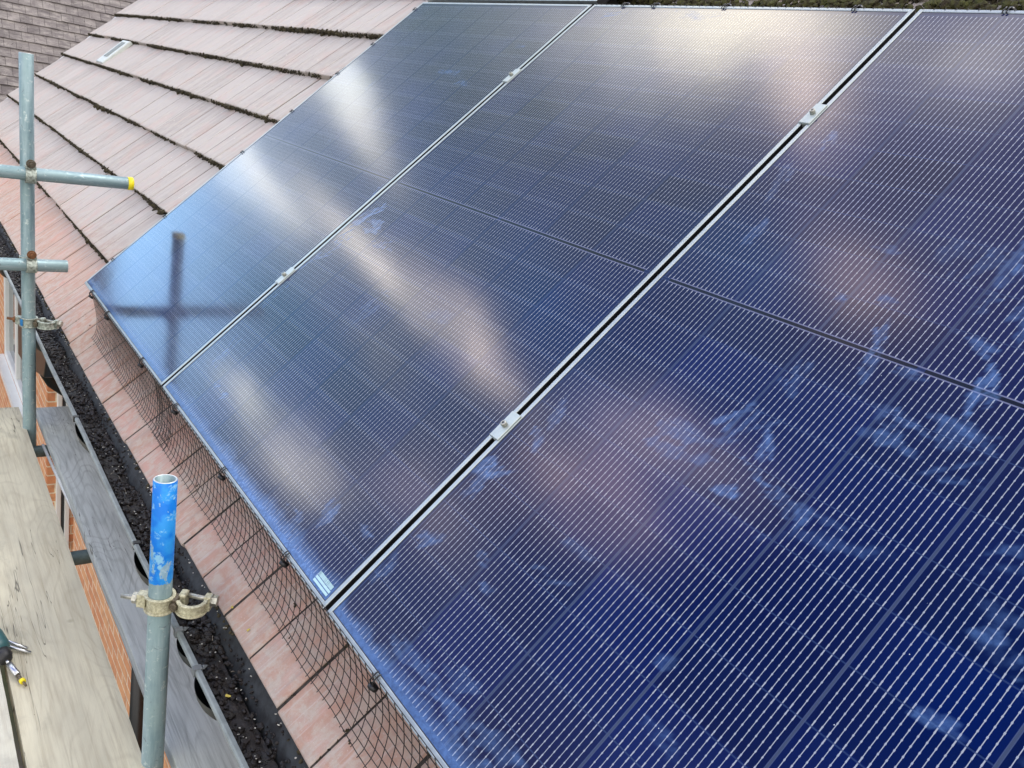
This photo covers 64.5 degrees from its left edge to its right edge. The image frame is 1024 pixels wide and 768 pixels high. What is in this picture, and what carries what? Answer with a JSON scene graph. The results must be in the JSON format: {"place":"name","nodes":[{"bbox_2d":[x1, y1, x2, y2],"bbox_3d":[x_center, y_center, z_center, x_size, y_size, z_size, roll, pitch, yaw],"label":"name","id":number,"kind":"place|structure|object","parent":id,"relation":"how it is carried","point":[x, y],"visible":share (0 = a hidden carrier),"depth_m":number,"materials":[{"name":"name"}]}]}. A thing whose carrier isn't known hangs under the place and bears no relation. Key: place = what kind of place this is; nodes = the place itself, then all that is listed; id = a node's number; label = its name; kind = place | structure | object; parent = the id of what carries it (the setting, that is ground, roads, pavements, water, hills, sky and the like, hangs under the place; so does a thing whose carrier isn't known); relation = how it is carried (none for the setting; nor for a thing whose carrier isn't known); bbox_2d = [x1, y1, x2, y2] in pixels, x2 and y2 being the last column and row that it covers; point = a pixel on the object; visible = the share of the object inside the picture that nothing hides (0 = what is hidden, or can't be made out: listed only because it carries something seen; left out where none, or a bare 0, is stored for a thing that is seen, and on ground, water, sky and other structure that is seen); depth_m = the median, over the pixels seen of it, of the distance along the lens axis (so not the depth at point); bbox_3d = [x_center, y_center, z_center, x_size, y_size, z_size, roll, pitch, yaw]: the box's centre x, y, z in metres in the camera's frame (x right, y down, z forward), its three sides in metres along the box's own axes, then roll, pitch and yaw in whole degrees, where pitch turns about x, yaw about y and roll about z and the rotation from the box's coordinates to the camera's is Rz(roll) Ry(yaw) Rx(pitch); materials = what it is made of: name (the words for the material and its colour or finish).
{"place":"outdoors","nodes":[
{"label":"outdoors","id":0,"kind":"place"},
{"bbox_2d":[0,665,23,767],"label":"ground","id":1,"kind":"structure","parent":0,"point":[16,742],"depth_m":8.09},
{"bbox_2d":[0,0,136,101],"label":"neighbour house","id":2,"kind":"structure","parent":1,"relation":"on","point":[51,23],"depth_m":12.60,"materials":[{"name":"tile"}]},
{"bbox_2d":[0,0,1023,767],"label":"brick house","id":3,"kind":"structure","parent":1,"relation":"on","point":[168,106],"depth_m":4.08,"materials":[{"name":"brown"}]},
{"bbox_2d":[0,277,22,417],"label":"window","id":4,"kind":"structure","parent":3,"relation":"in","point":[14,361],"depth_m":7.37,"materials":[{"name":"grey"}]},
{"bbox_2d":[18,52,36,445],"bbox_3d":[-1.949,-0.086,3.275,0.048,2.356,0.050,-3,19,-37],"label":"scaffold pole","id":5,"kind":"object","parent":3,"relation":"attached to","point":[26,140],"visible":0.67,"depth_m":3.13,"materials":[{"name":"metal"}]},
{"bbox_2d":[19,159,36,183],"bbox_3d":[-1.822,-0.806,3.058,0.060,0.091,0.122,-3,23,-37],"label":"scaffold coupler","id":6,"kind":"object","parent":5,"relation":"attached to","point":[31,171],"visible":0.83,"depth_m":3.03,"materials":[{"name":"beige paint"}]},
{"bbox_2d":[19,251,37,272],"bbox_3d":[-1.871,-0.481,3.144,0.060,0.091,0.122,-3,23,-37],"label":"scaffold coupler","id":7,"kind":"object","parent":5,"relation":"attached to","point":[31,261],"visible":0.88,"depth_m":3.11,"materials":[{"name":"metal"}]},
{"bbox_2d":[0,257,67,271],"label":"scaffold tube","id":8,"kind":"object","parent":5,"relation":"attached to","point":[20,264],"visible":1,"depth_m":3.13,"materials":[{"name":"metal"}]},
{"bbox_2d":[7,315,63,329],"bbox_3d":[-1.907,-0.246,3.233,0.202,0.038,0.067,9,18,-7],"label":"swivel coupler","id":9,"kind":"object","parent":5,"relation":"attached to","point":[36,322],"visible":0.94,"depth_m":3.22,"materials":[{"name":"metal"}]},
{"bbox_2d":[33,445,49,456],"bbox_3d":[-2.352,0.299,3.035,1.700,0.048,0.048,-3,23,-37],"label":"scaffold tube","id":10,"kind":"object","parent":5,"relation":"attached to","point":[39,451],"visible":0.03,"depth_m":3.33,"materials":[{"name":"metal"}]},
{"bbox_2d":[0,671,18,767],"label":"scaffold board","id":11,"kind":"object","parent":10,"relation":"on","point":[8,757],"visible":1,"depth_m":1.87,"materials":[{"name":"beige wood"}]},
{"bbox_2d":[36,406,238,767],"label":"scaffold board","id":12,"kind":"object","parent":10,"relation":"on","point":[195,737],"visible":0.41,"depth_m":2.49,"materials":[{"name":"grey wood"}]},
{"bbox_2d":[42,444,76,522],"bbox_3d":[-1.619,0.419,2.956,0.012,0.012,0.970,-4,23,-39],"label":"cable","id":13,"kind":"object","parent":12,"relation":"attached to","point":[52,467],"visible":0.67,"depth_m":3.10,"materials":[{"name":"white plastic"}]},
{"bbox_2d":[0,164,133,189],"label":"scaffold tube","id":14,"kind":"object","parent":5,"relation":"attached to","point":[63,177],"visible":1,"depth_m":3.11,"materials":[{"name":"metal"}]},
{"bbox_2d":[55,393,69,546],"bbox_3d":[-3.358,0.436,6.078,0.173,3.350,0.140,-3,23,-37],"label":"window","id":15,"kind":"structure","parent":3,"relation":"in","point":[62,508],"depth_m":6.24,"materials":[{"name":"grey"}]},
{"bbox_2d":[71,549,91,565],"bbox_3d":[-1.854,0.602,2.403,1.700,0.048,0.048,-3,23,-37],"label":"scaffold tube","id":16,"kind":"object","parent":3,"relation":"attached to","point":[80,557],"visible":0.04,"depth_m":2.70,"materials":[{"name":"metal"}]},
{"bbox_2d":[0,407,145,767],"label":"scaffold board","id":17,"kind":"object","parent":16,"relation":"on","point":[68,707],"visible":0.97,"depth_m":2.21,"materials":[{"name":"beige wood"}]},
{"bbox_2d":[0,628,26,686],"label":"cordless drill","id":18,"kind":"object","parent":17,"relation":"on","point":[6,655],"visible":1,"depth_m":2.07,"materials":[{"name":"metal"}]},
{"bbox_2d":[9,640,31,653],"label":"pliers","id":19,"kind":"object","parent":17,"relation":"on","point":[20,649],"visible":0.65,"depth_m":2.13,"materials":[{"name":"metal"}]},
{"bbox_2d":[90,290,171,450],"bbox_3d":[-1.292,-0.078,2.714,0.034,0.200,1.086,-3,23,-37],"label":"wire mesh","id":20,"kind":"object","parent":3,"relation":"on","point":[117,338],"visible":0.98,"depth_m":2.70,"materials":[{"name":"black metal"}]},
{"bbox_2d":[0,232,295,767],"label":"gutter debris","id":21,"kind":"object","parent":3,"relation":"on","point":[237,714],"visible":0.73,"depth_m":2.08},
{"bbox_2d":[14,271,233,671],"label":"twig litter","id":22,"kind":"object","parent":21,"relation":"on","point":[119,477],"visible":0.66,"depth_m":2.48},
{"bbox_2d":[2,241,296,762],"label":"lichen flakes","id":23,"kind":"object","parent":21,"relation":"on","point":[146,527],"visible":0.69,"depth_m":2.10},
{"bbox_2d":[141,474,177,767],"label":"scaffold pole","id":24,"kind":"object","parent":3,"relation":"attached to","point":[163,523],"visible":0.99,"depth_m":1.77,"materials":[{"name":"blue metal"}]},
{"bbox_2d":[120,588,219,618],"bbox_3d":[-0.751,0.477,1.775,0.202,0.038,0.067,9,18,-7],"label":"swivel coupler","id":25,"kind":"object","parent":24,"relation":"attached to","point":[176,603],"visible":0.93,"depth_m":1.76,"materials":[{"name":"beige paint"}]},
{"bbox_2d":[152,374,442,767],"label":"wire mesh","id":26,"kind":"object","parent":3,"relation":"on","point":[367,680],"visible":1,"depth_m":1.67,"materials":[{"name":"black metal"}]},
{"bbox_2d":[427,0,608,4],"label":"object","id":27,"kind":"object","parent":3,"relation":"attached to","point":[595,2],"visible":0.39,"depth_m":2.99,"materials":[{"name":"black plastic"}]},
{"bbox_2d":[596,4,1016,11],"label":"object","id":28,"kind":"object","parent":3,"relation":"on","point":[803,6],"visible":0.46,"depth_m":2.12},
{"bbox_3d":[-0.316,-0.084,2.028,3.552,0.040,0.041,31,-18,47],"label":"mounting rail","id":29,"kind":"object","parent":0,"visible":0},
{"bbox_2d":[275,267,294,283],"bbox_3d":[-0.673,-0.317,2.429,0.028,0.068,0.043,31,-18,47],"label":"panel clamp","id":30,"kind":"object","parent":29,"relation":"attached to","point":[284,275],"visible":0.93,"depth_m":2.42,"materials":[{"name":"metal"}]},
{"bbox_2d":[84,2,592,385],"bbox_3d":[-0.693,-0.825,2.950,1.135,1.852,0.030,31,-18,47],"label":"solar panel","id":31,"kind":"object","parent":29,"relation":"attached to","point":[186,281],"visible":1,"depth_m":2.84,"materials":[{"name":"aluminium"},{"name":"glass"},{"name":"silicon"}]},
{"bbox_2d":[137,357,144,367],"bbox_3d":[-1.139,-0.065,2.489,0.020,0.035,0.019,-3,23,-37],"label":"clip","id":32,"kind":"object","parent":31,"relation":"attached to","point":[140,365],"visible":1,"depth_m":2.48,"materials":[{"name":"black plastic"}]},
{"bbox_2d":[489,411,520,440],"bbox_3d":[-0.009,0.087,1.586,0.028,0.068,0.043,31,-18,47],"label":"panel clamp","id":33,"kind":"object","parent":29,"relation":"attached to","point":[505,425],"visible":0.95,"depth_m":1.57,"materials":[{"name":"metal"}]},
{"bbox_2d":[162,5,915,611],"bbox_3d":[-0.029,-0.420,2.107,1.135,1.852,0.030,31,-18,47],"label":"solar panel","id":34,"kind":"object","parent":29,"relation":"attached to","point":[360,387],"visible":1,"depth_m":1.96,"materials":[{"name":"aluminium"},{"name":"glass"},{"name":"silicon"}]},
{"bbox_2d":[171,402,178,414],"bbox_3d":[-0.919,0.069,2.210,0.020,0.035,0.019,-3,23,-37],"label":"clip","id":35,"kind":"object","parent":34,"relation":"attached to","point":[173,411],"visible":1,"depth_m":2.21,"materials":[{"name":"black plastic"}]},
{"bbox_2d":[217,466,226,480],"bbox_3d":[-0.683,0.212,1.911,0.020,0.035,0.019,-3,23,-37],"label":"clip","id":36,"kind":"object","parent":34,"relation":"attached to","point":[221,477],"visible":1,"depth_m":1.91,"materials":[{"name":"black plastic"}]},
{"bbox_2d":[279,550,289,567],"bbox_3d":[-0.455,0.351,1.621,0.020,0.035,0.019,-3,23,-37],"label":"clip","id":37,"kind":"object","parent":34,"relation":"attached to","point":[283,563],"visible":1,"depth_m":1.62,"materials":[{"name":"black plastic"}]},
{"bbox_2d":[851,5,863,10],"bbox_3d":[0.849,-0.923,1.994,0.035,0.020,0.019,-3,23,-37],"label":"clip","id":38,"kind":"object","parent":34,"relation":"attached to","point":[859,6],"visible":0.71,"depth_m":1.99,"materials":[{"name":"black plastic"}]},
{"bbox_2d":[326,9,1023,767],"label":"solar panel","id":39,"kind":"object","parent":29,"relation":"attached to","point":[738,483],"visible":1,"depth_m":1.28,"materials":[{"name":"aluminium"},{"name":"glass"},{"name":"silicon"}]},
{"bbox_2d":[367,671,380,692],"bbox_3d":[-0.227,0.490,1.332,0.020,0.035,0.019,-3,23,-37],"label":"clip","id":40,"kind":"object","parent":39,"relation":"attached to","point":[372,686],"visible":1,"depth_m":1.33,"materials":[{"name":"black plastic"}]},
{"bbox_2d":[1001,6,1015,12],"bbox_3d":[1.058,-0.796,1.729,0.035,0.020,0.019,-3,23,-37],"label":"clip","id":41,"kind":"object","parent":39,"relation":"attached to","point":[1011,8],"visible":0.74,"depth_m":1.72,"materials":[{"name":"black plastic"}]},
{"bbox_3d":[0.360,-0.761,2.236,3.552,0.040,0.041,31,-18,47],"label":"mounting rail","id":42,"kind":"object","parent":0,"visible":0},
{"bbox_2d":[502,69,520,83],"bbox_3d":[0.004,-0.994,2.637,0.028,0.068,0.043,31,-18,47],"label":"panel clamp","id":43,"kind":"object","parent":42,"relation":"attached to","point":[510,76],"visible":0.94,"depth_m":2.62,"materials":[{"name":"metal"}]},
{"bbox_2d":[798,104,827,127],"bbox_3d":[0.668,-0.589,1.795,0.028,0.068,0.043,31,-18,47],"label":"panel clamp","id":44,"kind":"object","parent":42,"relation":"attached to","point":[813,113],"visible":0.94,"depth_m":1.78,"materials":[{"name":"metal"}]}
]}

